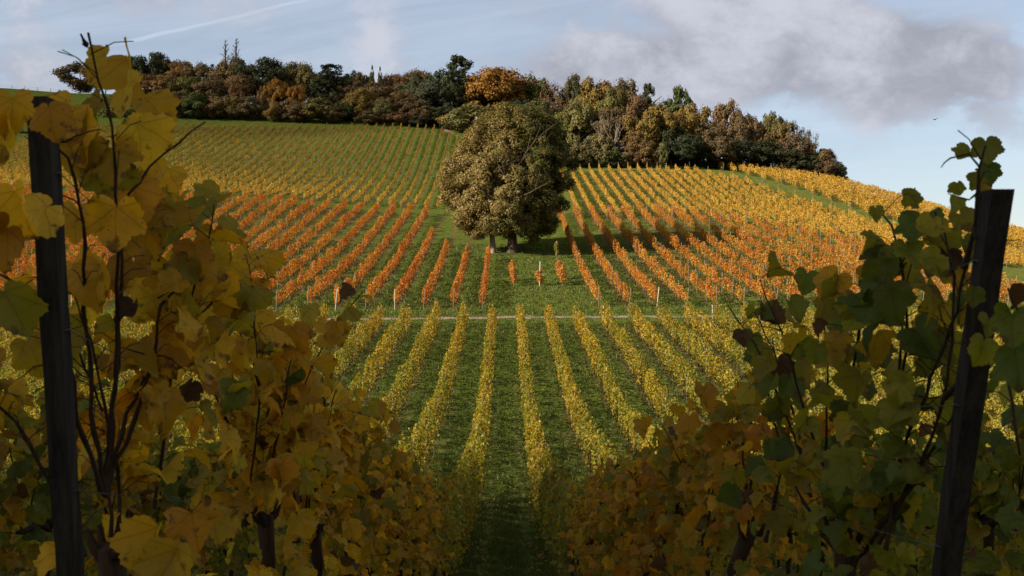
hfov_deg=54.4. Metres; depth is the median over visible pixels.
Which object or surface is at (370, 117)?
shrub
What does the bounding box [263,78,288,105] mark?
woodland tree
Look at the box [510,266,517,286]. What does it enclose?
staked vine
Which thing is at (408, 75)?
woodland tree
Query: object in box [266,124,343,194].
vine hedge
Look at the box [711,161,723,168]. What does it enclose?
vine hedge
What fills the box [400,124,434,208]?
vine hedge
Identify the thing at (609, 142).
shrub
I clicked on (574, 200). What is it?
vine hedge
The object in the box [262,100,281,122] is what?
shrub
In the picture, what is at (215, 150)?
vine hedge
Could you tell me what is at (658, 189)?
vine hedge
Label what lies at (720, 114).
woodland tree
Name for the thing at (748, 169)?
vine hedge
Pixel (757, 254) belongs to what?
vine hedge
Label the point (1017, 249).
vine hedge
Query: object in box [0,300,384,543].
vine hedge
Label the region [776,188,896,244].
vine hedge
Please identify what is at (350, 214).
vine hedge
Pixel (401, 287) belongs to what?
vine hedge
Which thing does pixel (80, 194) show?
vine hedge
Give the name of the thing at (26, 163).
vine hedge
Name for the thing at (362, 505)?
grapevine
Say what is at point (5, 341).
vine hedge
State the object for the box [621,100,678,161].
woodland tree
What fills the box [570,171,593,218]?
vine hedge
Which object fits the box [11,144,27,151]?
vine hedge
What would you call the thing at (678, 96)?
pine tree
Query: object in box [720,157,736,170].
vine hedge
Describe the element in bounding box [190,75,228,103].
woodland tree
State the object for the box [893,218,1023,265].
vine hedge
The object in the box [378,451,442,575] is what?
grapevine
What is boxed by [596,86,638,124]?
woodland tree
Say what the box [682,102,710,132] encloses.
woodland tree
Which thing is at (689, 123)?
woodland tree
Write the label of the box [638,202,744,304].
vine hedge
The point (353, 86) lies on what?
woodland tree
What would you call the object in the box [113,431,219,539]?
grapevine
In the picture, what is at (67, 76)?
oak tree
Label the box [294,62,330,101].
woodland tree
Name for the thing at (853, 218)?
vine hedge
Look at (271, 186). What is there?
vine hedge
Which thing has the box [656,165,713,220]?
vine hedge
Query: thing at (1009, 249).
vine hedge
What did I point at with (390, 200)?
vine hedge
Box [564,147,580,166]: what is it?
shrub
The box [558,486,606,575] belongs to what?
grapevine
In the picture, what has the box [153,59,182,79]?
woodland tree
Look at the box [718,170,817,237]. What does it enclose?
vine hedge
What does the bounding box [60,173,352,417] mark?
trellis wire
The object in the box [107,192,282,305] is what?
vine hedge
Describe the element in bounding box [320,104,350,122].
shrub
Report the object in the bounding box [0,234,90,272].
vine hedge
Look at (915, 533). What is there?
grapevine
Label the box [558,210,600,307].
vine hedge
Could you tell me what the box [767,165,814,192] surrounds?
vine hedge
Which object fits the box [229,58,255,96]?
woodland tree
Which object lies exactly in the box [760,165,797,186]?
vine hedge
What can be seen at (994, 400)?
vine hedge
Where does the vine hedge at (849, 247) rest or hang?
on the ground at (440, 224)
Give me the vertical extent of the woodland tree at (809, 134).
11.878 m
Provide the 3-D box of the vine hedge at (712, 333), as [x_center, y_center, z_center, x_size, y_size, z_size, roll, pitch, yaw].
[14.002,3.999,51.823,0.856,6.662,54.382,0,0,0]
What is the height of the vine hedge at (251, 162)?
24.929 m
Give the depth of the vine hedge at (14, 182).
166.38 m
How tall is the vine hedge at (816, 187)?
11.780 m
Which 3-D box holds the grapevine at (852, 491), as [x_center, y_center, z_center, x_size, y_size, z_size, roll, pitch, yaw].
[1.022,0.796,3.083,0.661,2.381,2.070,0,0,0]
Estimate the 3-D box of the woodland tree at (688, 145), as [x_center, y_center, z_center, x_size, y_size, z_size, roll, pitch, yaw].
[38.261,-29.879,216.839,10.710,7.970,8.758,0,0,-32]
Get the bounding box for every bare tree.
[219,40,228,98]
[232,38,240,62]
[592,112,623,144]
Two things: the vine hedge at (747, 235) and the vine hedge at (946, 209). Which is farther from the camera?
the vine hedge at (946, 209)
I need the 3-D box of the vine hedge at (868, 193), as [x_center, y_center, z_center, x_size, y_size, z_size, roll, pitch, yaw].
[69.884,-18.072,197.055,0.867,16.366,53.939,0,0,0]
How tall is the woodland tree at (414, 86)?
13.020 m
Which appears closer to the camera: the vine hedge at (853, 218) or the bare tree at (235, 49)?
the vine hedge at (853, 218)
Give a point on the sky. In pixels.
(871, 78)
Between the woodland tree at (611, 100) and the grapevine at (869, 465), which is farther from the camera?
the woodland tree at (611, 100)
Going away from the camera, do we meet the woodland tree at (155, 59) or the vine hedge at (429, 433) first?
the vine hedge at (429, 433)
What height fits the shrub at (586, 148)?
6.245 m
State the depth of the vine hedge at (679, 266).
107.80 m
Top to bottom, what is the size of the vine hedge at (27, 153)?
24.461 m
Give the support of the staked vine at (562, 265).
on the ground at (440, 224)
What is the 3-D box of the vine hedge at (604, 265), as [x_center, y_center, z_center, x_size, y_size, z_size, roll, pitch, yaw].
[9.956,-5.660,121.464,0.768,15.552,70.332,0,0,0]
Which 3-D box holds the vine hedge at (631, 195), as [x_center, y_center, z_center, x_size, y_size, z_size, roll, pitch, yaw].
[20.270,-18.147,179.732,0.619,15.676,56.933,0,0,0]
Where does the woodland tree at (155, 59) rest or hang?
on the ground at (440, 224)
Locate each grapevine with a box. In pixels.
[0,32,275,575]
[0,347,47,571]
[0,375,115,575]
[76,417,171,575]
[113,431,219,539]
[135,179,372,575]
[183,429,252,575]
[203,469,258,575]
[251,350,387,575]
[281,398,407,575]
[334,417,427,575]
[361,437,436,575]
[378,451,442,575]
[399,454,445,575]
[403,471,461,575]
[422,479,457,574]
[557,473,612,575]
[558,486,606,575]
[571,475,611,575]
[575,445,654,575]
[575,458,617,575]
[601,457,661,575]
[614,433,710,575]
[632,403,760,575]
[673,342,834,575]
[716,130,1023,575]
[766,474,823,575]
[780,465,833,575]
[811,444,887,575]
[864,421,944,575]
[917,405,1023,575]
[993,383,1023,538]
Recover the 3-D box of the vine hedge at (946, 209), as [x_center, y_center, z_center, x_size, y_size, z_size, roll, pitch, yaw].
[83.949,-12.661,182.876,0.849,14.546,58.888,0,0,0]
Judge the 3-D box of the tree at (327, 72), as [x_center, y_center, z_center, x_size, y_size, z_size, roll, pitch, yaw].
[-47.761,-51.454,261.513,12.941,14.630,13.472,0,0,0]
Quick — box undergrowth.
[98,94,830,176]
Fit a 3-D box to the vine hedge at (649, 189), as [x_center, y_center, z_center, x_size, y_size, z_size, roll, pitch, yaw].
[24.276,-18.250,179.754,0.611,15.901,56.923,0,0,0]
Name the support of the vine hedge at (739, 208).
on the ground at (440, 224)
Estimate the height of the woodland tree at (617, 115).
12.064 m
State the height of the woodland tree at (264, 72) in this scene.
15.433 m
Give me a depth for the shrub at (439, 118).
241.56 m
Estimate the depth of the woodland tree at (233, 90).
256.93 m
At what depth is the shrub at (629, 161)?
210.89 m
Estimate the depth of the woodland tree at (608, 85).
245.37 m
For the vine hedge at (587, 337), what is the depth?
45.00 m
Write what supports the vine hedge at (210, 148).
on the ground at (440, 224)
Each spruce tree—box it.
[369,65,374,84]
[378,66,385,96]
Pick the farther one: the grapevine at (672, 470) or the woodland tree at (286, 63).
the woodland tree at (286, 63)
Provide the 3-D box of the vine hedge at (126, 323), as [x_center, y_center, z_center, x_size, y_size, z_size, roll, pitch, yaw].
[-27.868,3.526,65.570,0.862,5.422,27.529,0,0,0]
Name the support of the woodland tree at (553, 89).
on the ground at (440, 224)
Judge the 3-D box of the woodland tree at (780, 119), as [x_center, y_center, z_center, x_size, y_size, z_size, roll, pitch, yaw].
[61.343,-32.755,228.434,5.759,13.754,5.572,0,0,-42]
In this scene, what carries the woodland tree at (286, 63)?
on the ground at (440, 224)
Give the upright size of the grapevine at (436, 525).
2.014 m
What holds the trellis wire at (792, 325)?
attached to the trellis post at (993, 222)
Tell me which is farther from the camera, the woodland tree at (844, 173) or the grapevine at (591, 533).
the woodland tree at (844, 173)
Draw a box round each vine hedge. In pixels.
[0,122,120,170]
[0,125,119,173]
[0,131,116,175]
[0,139,111,179]
[0,144,111,182]
[0,145,111,183]
[0,188,183,279]
[0,189,193,286]
[0,199,208,290]
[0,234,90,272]
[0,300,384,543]
[0,301,355,481]
[0,301,440,575]
[0,303,71,344]
[0,303,412,575]
[0,305,274,463]
[0,309,104,361]
[0,310,129,374]
[0,317,152,389]
[1,322,154,394]
[1,329,208,438]
[2,304,300,475]
[2,331,151,417]
[3,125,110,166]
[6,124,103,162]
[9,147,28,155]
[10,148,28,157]
[10,168,63,185]
[11,139,27,149]
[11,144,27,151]
[14,186,30,193]
[22,240,34,252]
[23,122,177,185]
[23,300,328,458]
[34,189,233,285]
[62,122,186,179]
[62,122,195,181]
[62,123,201,185]
[63,185,83,198]
[63,191,94,202]
[69,191,250,298]
[70,122,211,189]
[70,192,266,304]
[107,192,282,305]
[129,193,298,296]
[161,123,219,158]
[166,123,226,161]
[169,121,236,167]
[176,123,243,165]
[181,124,285,191]
[182,123,277,186]
[182,124,268,181]
[183,125,252,169]
[187,123,260,175]
[192,123,293,191]
[217,123,302,186]
[220,123,310,192]
[230,124,318,192]
[232,196,314,254]
[242,123,327,193]
[243,301,468,575]
[251,199,348,277]
[254,125,334,193]
[261,197,331,252]
[265,200,364,291]
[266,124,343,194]
[274,202,379,310]
[281,122,352,195]
[292,124,360,195]
[303,124,368,200]
[306,201,396,304]
[315,123,377,201]
[327,123,384,199]
[333,202,413,309]
[340,122,393,201]
[351,123,401,201]
[363,201,429,308]
[364,124,409,202]
[376,123,418,203]
[387,125,426,207]
[393,227,433,309]
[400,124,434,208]
[412,126,442,205]
[421,239,449,310]
[424,132,449,204]
[427,302,497,575]
[436,136,457,209]
[450,245,469,308]
[478,244,490,309]
[515,304,583,575]
[543,304,772,575]
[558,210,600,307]
[560,169,581,214]
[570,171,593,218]
[571,302,1023,575]
[572,204,630,307]
[579,167,607,215]
[589,163,621,216]
[589,202,658,304]
[598,163,633,213]
[599,301,1023,575]
[606,205,688,307]
[608,164,647,217]
[617,162,660,218]
[621,202,719,307]
[627,165,673,218]
[628,302,1023,562]
[637,162,686,214]
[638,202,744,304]
[646,164,698,218]
[653,203,777,301]
[655,301,1016,490]
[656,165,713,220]
[665,163,730,219]
[671,202,801,298]
[675,164,746,222]
[683,299,997,473]
[684,164,763,224]
[690,206,816,297]
[694,165,779,228]
[707,169,799,233]
[710,209,859,292]
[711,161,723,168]
[711,299,1007,472]
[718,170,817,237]
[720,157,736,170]
[730,170,836,240]
[731,212,858,290]
[736,163,751,173]
[739,300,1014,441]
[744,175,856,240]
[745,163,766,178]
[752,214,923,302]
[754,163,781,183]
[759,182,865,239]
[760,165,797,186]
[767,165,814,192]
[770,316,1016,439]
[774,220,948,299]
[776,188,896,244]
[781,166,832,198]
[789,167,850,207]
[793,189,905,243]
[795,307,1022,431]
[797,169,868,211]
[800,224,968,292]
[805,171,885,215]
[811,195,927,248]
[817,173,900,217]
[829,201,961,249]
[829,229,1008,304]
[831,175,904,214]
[838,176,909,210]
[847,179,952,227]
[848,209,964,256]
[851,324,1023,408]
[859,183,970,234]
[860,238,1021,305]
[870,218,1007,267]
[871,186,965,231]
[875,319,1022,397]
[881,191,1019,245]
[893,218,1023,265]
[898,312,994,369]
[900,194,1023,245]
[908,303,1003,344]
[922,199,1023,239]
[922,200,1023,241]
[961,233,1021,256]
[969,268,1023,285]
[1005,246,1023,253]
[1005,251,1023,262]
[1006,244,1023,253]
[1009,226,1023,232]
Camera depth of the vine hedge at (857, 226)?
156.56 m
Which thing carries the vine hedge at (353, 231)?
on the ground at (440, 224)
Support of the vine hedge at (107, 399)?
on the ground at (440, 224)
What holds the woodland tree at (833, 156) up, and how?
on the ground at (440, 224)
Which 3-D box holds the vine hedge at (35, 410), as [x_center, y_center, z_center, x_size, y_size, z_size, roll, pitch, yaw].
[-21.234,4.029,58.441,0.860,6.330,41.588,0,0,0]
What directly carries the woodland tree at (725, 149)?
on the ground at (440, 224)
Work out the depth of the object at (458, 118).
232.81 m
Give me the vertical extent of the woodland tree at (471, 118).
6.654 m
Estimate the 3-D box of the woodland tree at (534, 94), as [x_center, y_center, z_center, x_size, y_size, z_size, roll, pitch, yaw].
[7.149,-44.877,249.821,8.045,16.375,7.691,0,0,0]
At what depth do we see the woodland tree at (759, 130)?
224.26 m
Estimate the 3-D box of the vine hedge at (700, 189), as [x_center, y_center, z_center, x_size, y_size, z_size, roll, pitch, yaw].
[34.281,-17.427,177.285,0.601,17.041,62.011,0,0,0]
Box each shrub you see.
[170,91,192,117]
[178,92,207,118]
[194,96,227,119]
[212,95,245,119]
[234,95,269,119]
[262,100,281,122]
[274,100,292,121]
[280,101,306,122]
[298,96,343,122]
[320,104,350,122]
[335,98,361,121]
[354,110,385,124]
[380,112,410,125]
[405,116,433,126]
[435,114,453,128]
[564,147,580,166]
[570,140,599,167]
[585,133,615,167]
[597,147,628,167]
[617,152,639,167]
[630,138,658,166]
[654,142,668,168]
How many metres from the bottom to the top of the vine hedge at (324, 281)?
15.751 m
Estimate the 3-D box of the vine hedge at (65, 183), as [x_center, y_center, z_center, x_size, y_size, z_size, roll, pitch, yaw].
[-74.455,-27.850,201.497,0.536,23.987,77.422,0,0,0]
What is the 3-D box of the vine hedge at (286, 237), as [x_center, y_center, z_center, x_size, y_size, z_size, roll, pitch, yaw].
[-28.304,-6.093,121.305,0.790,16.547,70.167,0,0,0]
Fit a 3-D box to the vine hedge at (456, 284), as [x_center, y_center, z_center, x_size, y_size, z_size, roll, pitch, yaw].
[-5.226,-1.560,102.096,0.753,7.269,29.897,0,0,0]
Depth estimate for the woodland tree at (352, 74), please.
271.65 m
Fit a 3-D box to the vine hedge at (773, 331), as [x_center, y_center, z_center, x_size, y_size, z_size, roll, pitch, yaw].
[18.375,4.071,56.251,0.867,6.394,45.573,0,0,0]
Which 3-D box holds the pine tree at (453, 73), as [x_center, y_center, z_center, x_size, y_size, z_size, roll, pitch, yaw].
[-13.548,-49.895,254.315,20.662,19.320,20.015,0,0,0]
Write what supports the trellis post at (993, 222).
on the ground at (440, 224)
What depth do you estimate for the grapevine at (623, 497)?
7.93 m
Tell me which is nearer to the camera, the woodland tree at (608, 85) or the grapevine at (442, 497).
the grapevine at (442, 497)
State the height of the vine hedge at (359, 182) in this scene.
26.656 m
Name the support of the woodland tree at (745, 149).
on the ground at (440, 224)
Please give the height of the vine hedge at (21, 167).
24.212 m
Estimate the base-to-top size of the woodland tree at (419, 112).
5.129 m
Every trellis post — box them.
[27,96,84,575]
[931,189,1014,575]
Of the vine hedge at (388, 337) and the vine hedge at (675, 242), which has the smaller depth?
the vine hedge at (388, 337)
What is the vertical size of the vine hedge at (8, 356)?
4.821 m
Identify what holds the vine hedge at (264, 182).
on the ground at (440, 224)
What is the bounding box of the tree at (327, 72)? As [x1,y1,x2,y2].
[308,64,347,108]
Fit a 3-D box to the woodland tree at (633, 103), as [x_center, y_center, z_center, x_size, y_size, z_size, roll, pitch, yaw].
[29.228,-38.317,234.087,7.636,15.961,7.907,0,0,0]
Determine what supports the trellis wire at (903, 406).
attached to the trellis post at (993, 222)
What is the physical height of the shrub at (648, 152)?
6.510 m
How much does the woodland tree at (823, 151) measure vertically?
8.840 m
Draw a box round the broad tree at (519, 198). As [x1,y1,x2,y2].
[435,101,578,253]
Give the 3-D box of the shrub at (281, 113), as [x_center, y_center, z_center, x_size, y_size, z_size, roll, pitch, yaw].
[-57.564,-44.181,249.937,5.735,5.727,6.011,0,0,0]
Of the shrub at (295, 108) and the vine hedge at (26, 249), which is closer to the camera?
the vine hedge at (26, 249)
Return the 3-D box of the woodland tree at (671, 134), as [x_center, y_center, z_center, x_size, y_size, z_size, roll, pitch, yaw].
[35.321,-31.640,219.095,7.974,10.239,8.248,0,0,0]
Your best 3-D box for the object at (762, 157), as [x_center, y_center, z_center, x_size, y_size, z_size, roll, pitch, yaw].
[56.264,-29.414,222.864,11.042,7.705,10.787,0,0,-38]
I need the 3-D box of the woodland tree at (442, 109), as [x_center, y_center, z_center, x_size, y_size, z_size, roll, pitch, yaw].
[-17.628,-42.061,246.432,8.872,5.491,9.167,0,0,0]
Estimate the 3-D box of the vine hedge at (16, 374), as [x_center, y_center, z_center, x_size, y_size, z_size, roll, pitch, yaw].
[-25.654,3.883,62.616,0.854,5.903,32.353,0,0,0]
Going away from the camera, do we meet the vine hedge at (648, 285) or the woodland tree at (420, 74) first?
the vine hedge at (648, 285)
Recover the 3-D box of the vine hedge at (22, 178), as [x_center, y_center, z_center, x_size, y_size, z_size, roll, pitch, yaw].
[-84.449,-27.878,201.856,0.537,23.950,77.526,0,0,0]
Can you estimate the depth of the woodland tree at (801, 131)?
225.47 m
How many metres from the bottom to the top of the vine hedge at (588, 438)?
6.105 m
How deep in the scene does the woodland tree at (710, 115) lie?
235.27 m
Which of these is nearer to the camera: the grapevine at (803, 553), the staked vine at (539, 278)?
the grapevine at (803, 553)
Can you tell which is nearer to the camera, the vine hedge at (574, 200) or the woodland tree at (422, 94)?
the vine hedge at (574, 200)
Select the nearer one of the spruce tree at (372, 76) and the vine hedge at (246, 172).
the vine hedge at (246, 172)
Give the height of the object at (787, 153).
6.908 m
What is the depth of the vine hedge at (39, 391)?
52.81 m
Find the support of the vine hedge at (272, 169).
on the ground at (440, 224)
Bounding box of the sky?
[0,0,1023,226]
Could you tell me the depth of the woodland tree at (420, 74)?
269.53 m
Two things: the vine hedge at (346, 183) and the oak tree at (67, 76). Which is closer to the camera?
the vine hedge at (346, 183)
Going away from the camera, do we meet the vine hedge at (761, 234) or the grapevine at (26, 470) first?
the grapevine at (26, 470)
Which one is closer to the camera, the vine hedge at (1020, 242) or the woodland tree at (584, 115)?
the vine hedge at (1020, 242)
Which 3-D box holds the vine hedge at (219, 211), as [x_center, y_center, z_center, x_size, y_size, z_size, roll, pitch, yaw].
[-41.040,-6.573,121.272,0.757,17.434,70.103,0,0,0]
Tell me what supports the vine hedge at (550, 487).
on the ground at (440, 224)
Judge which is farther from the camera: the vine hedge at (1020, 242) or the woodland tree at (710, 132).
the woodland tree at (710, 132)
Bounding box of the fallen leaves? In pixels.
[4,204,1022,575]
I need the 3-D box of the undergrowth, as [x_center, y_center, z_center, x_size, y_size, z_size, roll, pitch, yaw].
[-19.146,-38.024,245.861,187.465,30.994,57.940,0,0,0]
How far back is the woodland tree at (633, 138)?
212.64 m
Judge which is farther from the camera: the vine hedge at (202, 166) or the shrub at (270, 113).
the shrub at (270, 113)
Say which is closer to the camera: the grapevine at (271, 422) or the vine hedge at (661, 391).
the grapevine at (271, 422)
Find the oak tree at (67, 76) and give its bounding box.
[49,61,94,92]
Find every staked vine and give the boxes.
[509,263,516,283]
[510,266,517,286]
[534,269,543,285]
[553,241,558,258]
[555,259,560,276]
[557,264,566,277]
[557,267,566,285]
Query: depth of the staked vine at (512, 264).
101.88 m
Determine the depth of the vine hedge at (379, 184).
192.58 m
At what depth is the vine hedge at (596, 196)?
172.03 m
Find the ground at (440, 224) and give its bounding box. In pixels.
[0,88,1023,575]
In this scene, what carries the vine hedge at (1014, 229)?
on the ground at (440, 224)
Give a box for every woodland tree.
[128,54,151,74]
[131,52,173,87]
[139,72,167,93]
[149,74,194,91]
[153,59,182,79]
[156,59,196,85]
[166,75,214,98]
[178,62,214,90]
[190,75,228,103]
[205,54,248,88]
[224,71,259,97]
[228,82,242,109]
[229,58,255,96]
[231,56,288,95]
[256,85,276,111]
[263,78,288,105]
[280,61,316,101]
[280,62,296,86]
[285,84,305,113]
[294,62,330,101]
[305,72,347,104]
[329,79,363,105]
[341,87,378,121]
[345,70,363,81]
[349,72,370,86]
[359,79,394,102]
[371,98,398,123]
[377,74,406,94]
[384,90,418,111]
[385,72,422,90]
[388,97,425,114]
[395,75,438,106]
[402,66,432,84]
[405,105,443,122]
[413,80,456,108]
[424,106,454,125]
[426,75,447,104]
[438,79,484,108]
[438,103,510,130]
[458,109,475,132]
[459,84,508,106]
[460,65,539,116]
[481,98,532,111]
[512,71,548,103]
[523,98,560,115]
[528,96,566,112]
[529,77,554,110]
[534,79,571,109]
[547,108,574,145]
[549,77,581,111]
[561,96,597,144]
[573,75,606,116]
[578,113,626,147]
[583,106,629,146]
[589,80,615,106]
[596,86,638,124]
[604,77,638,148]
[618,130,646,166]
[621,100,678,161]
[623,91,648,145]
[655,123,688,164]
[658,95,677,122]
[667,132,716,166]
[670,107,701,146]
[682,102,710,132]
[687,121,721,158]
[698,106,726,130]
[698,134,741,168]
[710,98,746,157]
[719,139,763,164]
[720,114,754,151]
[740,115,772,152]
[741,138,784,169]
[743,112,756,120]
[757,110,778,147]
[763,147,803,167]
[768,115,787,143]
[770,119,799,161]
[776,131,811,166]
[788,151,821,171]
[793,127,808,139]
[802,142,831,172]
[803,130,818,171]
[807,161,838,176]
[818,148,836,173]
[832,161,846,176]
[835,166,848,182]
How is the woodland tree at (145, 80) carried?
on the ground at (440, 224)
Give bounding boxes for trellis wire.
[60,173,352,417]
[69,330,234,412]
[79,490,335,511]
[580,261,973,480]
[673,503,935,546]
[761,405,954,416]
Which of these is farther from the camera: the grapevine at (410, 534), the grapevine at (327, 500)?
the grapevine at (410, 534)
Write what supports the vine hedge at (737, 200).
on the ground at (440, 224)
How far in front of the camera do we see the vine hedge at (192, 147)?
216.66 m
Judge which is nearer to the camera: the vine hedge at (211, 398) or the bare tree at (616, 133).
the vine hedge at (211, 398)
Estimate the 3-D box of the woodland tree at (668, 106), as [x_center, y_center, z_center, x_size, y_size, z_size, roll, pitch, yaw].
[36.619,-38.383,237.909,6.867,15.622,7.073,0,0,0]
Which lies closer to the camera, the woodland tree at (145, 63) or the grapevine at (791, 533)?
the grapevine at (791, 533)
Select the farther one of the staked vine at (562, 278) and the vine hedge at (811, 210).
the vine hedge at (811, 210)
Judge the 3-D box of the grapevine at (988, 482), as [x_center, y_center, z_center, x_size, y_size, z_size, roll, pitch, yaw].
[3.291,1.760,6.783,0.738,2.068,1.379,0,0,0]
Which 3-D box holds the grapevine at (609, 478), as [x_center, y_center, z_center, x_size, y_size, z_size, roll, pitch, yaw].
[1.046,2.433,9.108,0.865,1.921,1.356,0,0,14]
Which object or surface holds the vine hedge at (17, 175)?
on the ground at (440, 224)
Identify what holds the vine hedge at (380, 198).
on the ground at (440, 224)
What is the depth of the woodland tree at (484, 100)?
253.01 m
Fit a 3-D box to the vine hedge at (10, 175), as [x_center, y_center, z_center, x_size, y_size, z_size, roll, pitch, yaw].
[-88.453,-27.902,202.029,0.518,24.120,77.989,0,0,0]
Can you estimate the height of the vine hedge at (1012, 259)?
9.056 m
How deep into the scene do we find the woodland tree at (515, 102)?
237.56 m
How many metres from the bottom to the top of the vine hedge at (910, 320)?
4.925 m
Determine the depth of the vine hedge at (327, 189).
194.95 m
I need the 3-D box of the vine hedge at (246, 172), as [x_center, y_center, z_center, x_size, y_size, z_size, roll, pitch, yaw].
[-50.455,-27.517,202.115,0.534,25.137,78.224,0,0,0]
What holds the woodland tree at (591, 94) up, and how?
on the ground at (440, 224)
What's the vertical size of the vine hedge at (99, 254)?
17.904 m
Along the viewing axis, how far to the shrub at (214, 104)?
249.75 m
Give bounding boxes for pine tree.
[425,54,495,116]
[562,73,584,144]
[638,83,663,137]
[655,84,692,146]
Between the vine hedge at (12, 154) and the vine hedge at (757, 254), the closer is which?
the vine hedge at (757, 254)
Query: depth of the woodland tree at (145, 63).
289.02 m
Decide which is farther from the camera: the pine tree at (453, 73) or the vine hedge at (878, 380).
the pine tree at (453, 73)
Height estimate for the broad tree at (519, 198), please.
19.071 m
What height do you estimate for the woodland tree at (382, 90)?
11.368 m
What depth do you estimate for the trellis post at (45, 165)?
2.42 m
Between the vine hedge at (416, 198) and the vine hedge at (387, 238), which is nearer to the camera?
the vine hedge at (387, 238)
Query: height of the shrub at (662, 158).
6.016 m
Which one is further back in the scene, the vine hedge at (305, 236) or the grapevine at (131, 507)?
the vine hedge at (305, 236)
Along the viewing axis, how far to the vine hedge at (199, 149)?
212.46 m
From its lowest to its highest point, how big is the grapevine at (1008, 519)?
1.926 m
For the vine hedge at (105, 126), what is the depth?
198.25 m
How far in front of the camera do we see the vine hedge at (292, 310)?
58.70 m
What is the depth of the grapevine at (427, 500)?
11.38 m
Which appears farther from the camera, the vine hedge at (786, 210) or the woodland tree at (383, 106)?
the woodland tree at (383, 106)
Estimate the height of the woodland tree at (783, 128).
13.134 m
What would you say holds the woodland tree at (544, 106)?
on the ground at (440, 224)
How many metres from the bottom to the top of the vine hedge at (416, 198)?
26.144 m
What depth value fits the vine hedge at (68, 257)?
111.32 m
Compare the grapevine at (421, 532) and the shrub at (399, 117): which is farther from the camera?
the shrub at (399, 117)
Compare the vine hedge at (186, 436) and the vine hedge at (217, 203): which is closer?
the vine hedge at (186, 436)
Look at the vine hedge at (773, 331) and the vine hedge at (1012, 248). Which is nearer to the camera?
the vine hedge at (773, 331)
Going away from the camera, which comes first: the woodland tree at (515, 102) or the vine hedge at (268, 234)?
the vine hedge at (268, 234)
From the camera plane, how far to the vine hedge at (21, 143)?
216.57 m
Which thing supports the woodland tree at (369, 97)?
on the ground at (440, 224)
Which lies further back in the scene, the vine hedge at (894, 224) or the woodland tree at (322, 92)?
the woodland tree at (322, 92)
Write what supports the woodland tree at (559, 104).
on the ground at (440, 224)
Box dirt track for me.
[436,128,453,133]
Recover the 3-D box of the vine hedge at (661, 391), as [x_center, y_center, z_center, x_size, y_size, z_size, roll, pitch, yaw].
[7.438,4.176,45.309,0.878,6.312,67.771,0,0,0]
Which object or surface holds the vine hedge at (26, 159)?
on the ground at (440, 224)
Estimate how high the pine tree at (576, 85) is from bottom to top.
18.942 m
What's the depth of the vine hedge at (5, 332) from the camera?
67.88 m
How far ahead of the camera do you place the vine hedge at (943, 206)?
171.31 m
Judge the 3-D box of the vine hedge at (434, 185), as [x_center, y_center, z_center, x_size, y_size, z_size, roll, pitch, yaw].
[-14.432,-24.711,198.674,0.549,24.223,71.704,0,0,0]
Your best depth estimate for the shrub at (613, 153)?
210.24 m
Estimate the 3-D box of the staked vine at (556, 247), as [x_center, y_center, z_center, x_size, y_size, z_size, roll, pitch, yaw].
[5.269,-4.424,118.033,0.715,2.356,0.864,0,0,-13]
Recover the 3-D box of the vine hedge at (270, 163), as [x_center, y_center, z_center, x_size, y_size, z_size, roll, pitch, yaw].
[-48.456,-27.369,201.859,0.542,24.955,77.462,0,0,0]
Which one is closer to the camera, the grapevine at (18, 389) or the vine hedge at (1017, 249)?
the grapevine at (18, 389)
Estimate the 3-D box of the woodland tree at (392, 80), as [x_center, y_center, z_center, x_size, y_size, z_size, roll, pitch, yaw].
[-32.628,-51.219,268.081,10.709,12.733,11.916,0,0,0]
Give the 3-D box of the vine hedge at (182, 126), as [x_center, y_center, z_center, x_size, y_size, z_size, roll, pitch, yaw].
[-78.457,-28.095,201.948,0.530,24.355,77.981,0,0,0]
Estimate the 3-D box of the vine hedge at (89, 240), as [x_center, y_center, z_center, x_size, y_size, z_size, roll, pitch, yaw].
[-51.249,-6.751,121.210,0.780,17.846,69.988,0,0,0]
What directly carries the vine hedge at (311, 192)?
on the ground at (440, 224)
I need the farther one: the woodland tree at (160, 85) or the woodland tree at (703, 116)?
the woodland tree at (160, 85)
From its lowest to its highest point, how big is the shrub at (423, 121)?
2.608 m
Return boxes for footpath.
[112,315,913,319]
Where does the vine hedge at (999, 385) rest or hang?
on the ground at (440, 224)
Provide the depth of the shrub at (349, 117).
250.05 m
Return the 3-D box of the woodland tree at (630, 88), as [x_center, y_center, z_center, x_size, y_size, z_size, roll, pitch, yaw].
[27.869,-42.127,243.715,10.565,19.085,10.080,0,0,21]
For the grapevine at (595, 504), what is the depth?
10.26 m
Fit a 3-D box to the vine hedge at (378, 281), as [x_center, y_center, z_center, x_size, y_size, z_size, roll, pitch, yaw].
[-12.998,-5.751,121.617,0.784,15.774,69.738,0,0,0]
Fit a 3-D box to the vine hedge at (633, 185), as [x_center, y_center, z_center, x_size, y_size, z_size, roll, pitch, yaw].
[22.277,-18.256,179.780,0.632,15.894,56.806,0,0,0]
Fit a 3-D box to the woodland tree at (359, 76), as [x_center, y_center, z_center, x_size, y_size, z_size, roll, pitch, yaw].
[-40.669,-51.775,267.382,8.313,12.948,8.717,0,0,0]
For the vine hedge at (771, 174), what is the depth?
206.73 m
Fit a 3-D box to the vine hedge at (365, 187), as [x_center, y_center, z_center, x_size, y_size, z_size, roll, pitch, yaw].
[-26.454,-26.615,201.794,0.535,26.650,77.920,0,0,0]
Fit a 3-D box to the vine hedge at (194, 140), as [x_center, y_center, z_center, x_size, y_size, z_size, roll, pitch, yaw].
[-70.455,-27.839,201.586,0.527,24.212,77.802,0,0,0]
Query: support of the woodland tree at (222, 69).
on the ground at (440, 224)
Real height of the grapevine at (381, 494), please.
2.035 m

